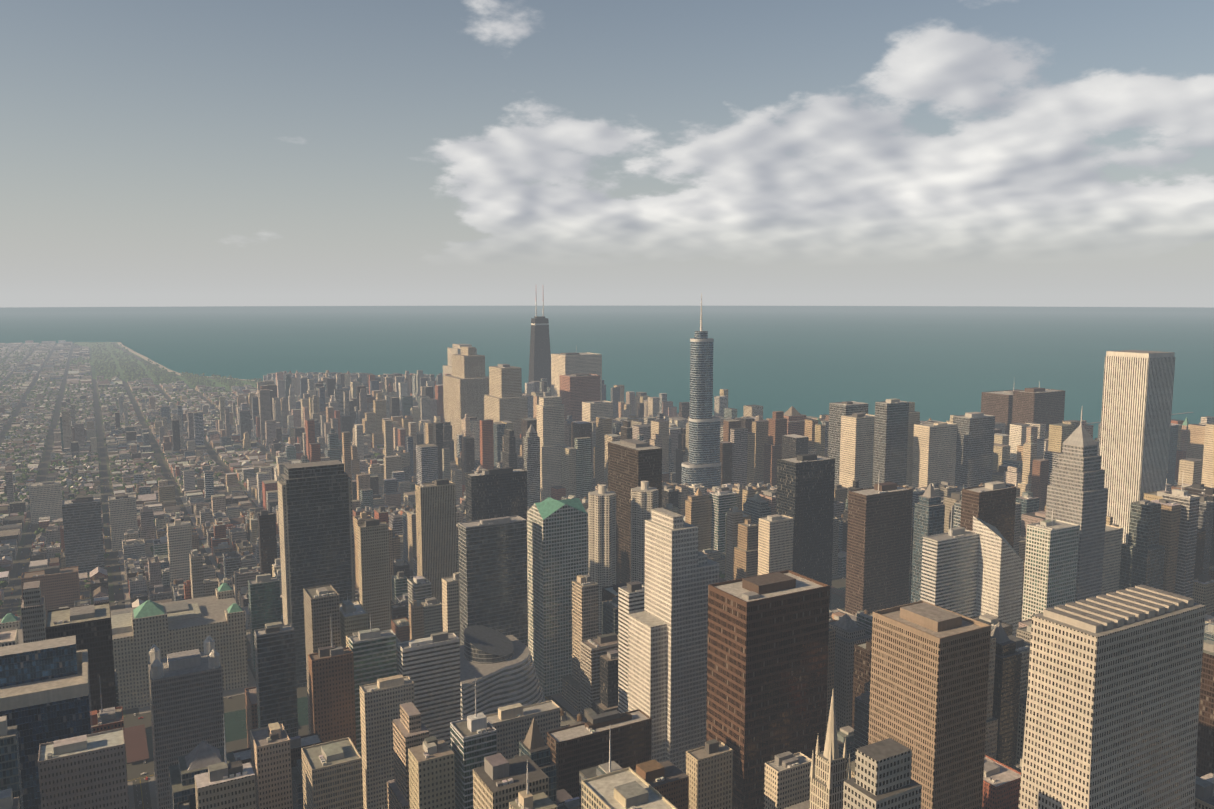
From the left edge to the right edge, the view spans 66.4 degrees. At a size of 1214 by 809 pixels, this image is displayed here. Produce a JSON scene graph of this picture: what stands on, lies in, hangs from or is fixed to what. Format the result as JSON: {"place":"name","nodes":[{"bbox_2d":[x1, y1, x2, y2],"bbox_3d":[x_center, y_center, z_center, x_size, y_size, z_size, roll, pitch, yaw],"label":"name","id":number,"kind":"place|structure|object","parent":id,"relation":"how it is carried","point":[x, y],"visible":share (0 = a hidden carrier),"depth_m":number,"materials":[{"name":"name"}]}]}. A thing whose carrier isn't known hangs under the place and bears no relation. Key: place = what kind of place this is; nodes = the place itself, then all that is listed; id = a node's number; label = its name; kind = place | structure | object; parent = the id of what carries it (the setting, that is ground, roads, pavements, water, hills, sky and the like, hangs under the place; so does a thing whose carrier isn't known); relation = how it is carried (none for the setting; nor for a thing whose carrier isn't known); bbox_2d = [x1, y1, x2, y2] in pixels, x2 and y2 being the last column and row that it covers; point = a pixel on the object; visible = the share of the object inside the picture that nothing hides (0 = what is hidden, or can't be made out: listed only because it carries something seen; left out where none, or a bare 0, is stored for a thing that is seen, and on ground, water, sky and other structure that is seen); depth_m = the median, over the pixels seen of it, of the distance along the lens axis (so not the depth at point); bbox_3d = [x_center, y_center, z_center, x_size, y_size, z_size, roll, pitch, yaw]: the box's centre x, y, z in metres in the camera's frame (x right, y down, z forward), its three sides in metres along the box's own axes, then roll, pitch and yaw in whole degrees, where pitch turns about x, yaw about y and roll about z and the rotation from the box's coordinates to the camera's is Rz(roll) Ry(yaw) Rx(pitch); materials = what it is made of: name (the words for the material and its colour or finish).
{"place":"outdoors","nodes":[
{"label":"outdoors","id":0,"kind":"place"},
{"bbox_2d":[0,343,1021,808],"bbox_3d":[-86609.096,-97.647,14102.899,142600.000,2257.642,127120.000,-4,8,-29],"label":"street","id":1,"kind":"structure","parent":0,"point":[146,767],"depth_m":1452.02,"materials":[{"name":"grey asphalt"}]},
{"bbox_2d":[128,699,554,808],"bbox_3d":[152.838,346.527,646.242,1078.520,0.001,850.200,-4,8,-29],"label":"street markings","id":2,"kind":"object","parent":1,"relation":"on","point":[154,775],"depth_m":797.18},
{"bbox_2d":[10,473,843,804],"bbox_3d":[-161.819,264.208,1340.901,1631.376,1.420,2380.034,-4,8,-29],"label":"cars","id":3,"kind":"object","parent":1,"relation":"on","point":[116,601],"visible":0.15,"depth_m":1387.98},
{"bbox_2d":[1088,412,1192,423],"bbox_3d":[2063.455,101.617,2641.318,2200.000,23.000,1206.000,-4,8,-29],"label":"pier","id":4,"kind":"structure","parent":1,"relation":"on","point":[1171,414],"depth_m":3297.85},
{"bbox_2d":[0,342,1021,808],"bbox_3d":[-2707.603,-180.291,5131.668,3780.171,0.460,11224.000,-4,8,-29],"label":"block pavements","id":5,"kind":"structure","parent":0,"point":[220,576],"depth_m":2072.86,"materials":[{"name":"grey concrete"}]},
{"bbox_2d":[0,583,247,709],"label":"large building","id":6,"kind":"structure","parent":5,"relation":"on","point":[139,631],"depth_m":968.09,"materials":[{"name":"beige stone"}]},
{"bbox_2d":[148,635,225,808],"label":"high-rise building","id":7,"kind":"structure","parent":5,"relation":"on","point":[186,700],"depth_m":749.07,"materials":[{"name":"grey concrete"}]},
{"bbox_2d":[277,460,354,687],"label":"skyscraper","id":8,"kind":"structure","parent":5,"relation":"on","point":[315,521],"depth_m":993.37,"materials":[{"name":"black glass"}]},
{"bbox_2d":[0,343,724,613],"bbox_3d":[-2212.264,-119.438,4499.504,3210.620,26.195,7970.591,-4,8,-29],"label":"trees","id":9,"kind":"object","parent":5,"relation":"on","point":[140,370],"visible":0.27,"depth_m":3800.87,"materials":[{"name":"green plant"}]},
{"bbox_2d":[0,340,762,468],"bbox_3d":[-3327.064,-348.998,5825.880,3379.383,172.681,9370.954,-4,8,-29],"label":"city blocks","id":10,"kind":"structure","parent":5,"relation":"on","point":[268,418],"depth_m":2764.40,"materials":[{"name":"grey concrete"}]},
{"bbox_2d":[460,625,545,719],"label":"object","id":11,"kind":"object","parent":5,"relation":"on","point":[499,666],"visible":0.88,"depth_m":873.46,"materials":[{"name":"grey concrete"}]},
{"bbox_2d":[528,299,550,386],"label":"skyscraper","id":12,"kind":"structure","parent":5,"relation":"on","point":[540,361],"depth_m":3101.94,"materials":[{"name":"black metal"}]},
{"bbox_2d":[527,497,587,696],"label":"skyscraper","id":13,"kind":"structure","parent":5,"relation":"on","point":[557,547],"depth_m":975.43,"materials":[{"name":"grey glass"}]},
{"bbox_2d":[0,344,1122,808],"bbox_3d":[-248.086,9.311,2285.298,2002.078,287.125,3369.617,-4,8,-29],"label":"buildings","id":14,"kind":"structure","parent":5,"relation":"on","point":[364,684],"depth_m":1041.36,"materials":[{"name":"grey concrete"}]},
{"bbox_2d":[0,411,1213,808],"bbox_3d":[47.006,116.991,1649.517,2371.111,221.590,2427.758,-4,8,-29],"label":"city blocks","id":15,"kind":"structure","parent":5,"relation":"on","point":[1168,545],"depth_m":1104.33,"materials":[{"name":"beige concrete"}]},
{"bbox_2d":[588,481,658,633],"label":"twin towers","id":16,"kind":"structure","parent":5,"relation":"on","point":[602,527],"depth_m":1151.28,"materials":[{"name":"beige concrete"}]},
{"bbox_2d":[608,439,661,584],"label":"skyscraper","id":17,"kind":"structure","parent":5,"relation":"on","point":[633,463],"depth_m":1289.92,"materials":[{"name":"beige concrete"}]},
{"bbox_2d":[628,508,718,773],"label":"skyscraper","id":18,"kind":"structure","parent":5,"relation":"on","point":[667,654],"depth_m":772.99,"materials":[{"name":"white concrete"}]},
{"bbox_2d":[706,570,829,808],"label":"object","id":19,"kind":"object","parent":5,"relation":"on","point":[767,655],"visible":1,"depth_m":700.63,"materials":[{"name":"brown brick"}]},
{"bbox_2d":[784,690,850,808],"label":"church spire","id":20,"kind":"structure","parent":5,"relation":"on","point":[830,772],"depth_m":587.79,"materials":[{"name":"beige stone"}]},
{"bbox_2d":[972,516,1022,635],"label":"high-rise building","id":21,"kind":"structure","parent":5,"relation":"on","point":[999,578],"depth_m":1014.37,"materials":[{"name":"beige concrete"}]},
{"bbox_2d":[1045,411,1107,602],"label":"skyscraper","id":22,"kind":"structure","parent":5,"relation":"on","point":[1077,492],"depth_m":985.91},
{"bbox_2d":[1099,350,1175,543],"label":"skyscraper","id":23,"kind":"structure","parent":5,"relation":"on","point":[1137,399],"depth_m":1215.46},
{"bbox_2d":[124,576,909,763],"bbox_3d":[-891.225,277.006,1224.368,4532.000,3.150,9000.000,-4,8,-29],"label":"river","id":24,"kind":"structure","parent":0,"point":[138,743],"depth_m":900.12,"materials":[{"name":"liquid"}]},
{"bbox_2d":[0,306,1213,439],"bbox_3d":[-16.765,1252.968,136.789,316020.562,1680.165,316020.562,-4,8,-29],"label":"lake","id":25,"kind":"structure","parent":0,"point":[940,363],"depth_m":8298.93,"materials":[{"name":"liquid"}]},
{"bbox_2d":[0,0,1213,307],"label":"sky","id":26,"kind":"structure","parent":0,"point":[154,153],"materials":[{"name":"blue"}]},
{"bbox_2d":[682,294,720,487],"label":"skyscraper","id":27,"kind":"structure","parent":0,"point":[703,465],"depth_m":1622.95,"materials":[{"name":"grey glass"}]},
{"bbox_2d":[868,600,990,808],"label":"office tower","id":28,"kind":"structure","parent":0,"point":[929,675],"depth_m":528.78,"materials":[{"name":"brown concrete"}]},
{"bbox_2d":[1018,584,1205,808],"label":"office tower","id":29,"kind":"structure","parent":0,"point":[1112,703],"depth_m":463.75,"materials":[{"name":"beige concrete"}]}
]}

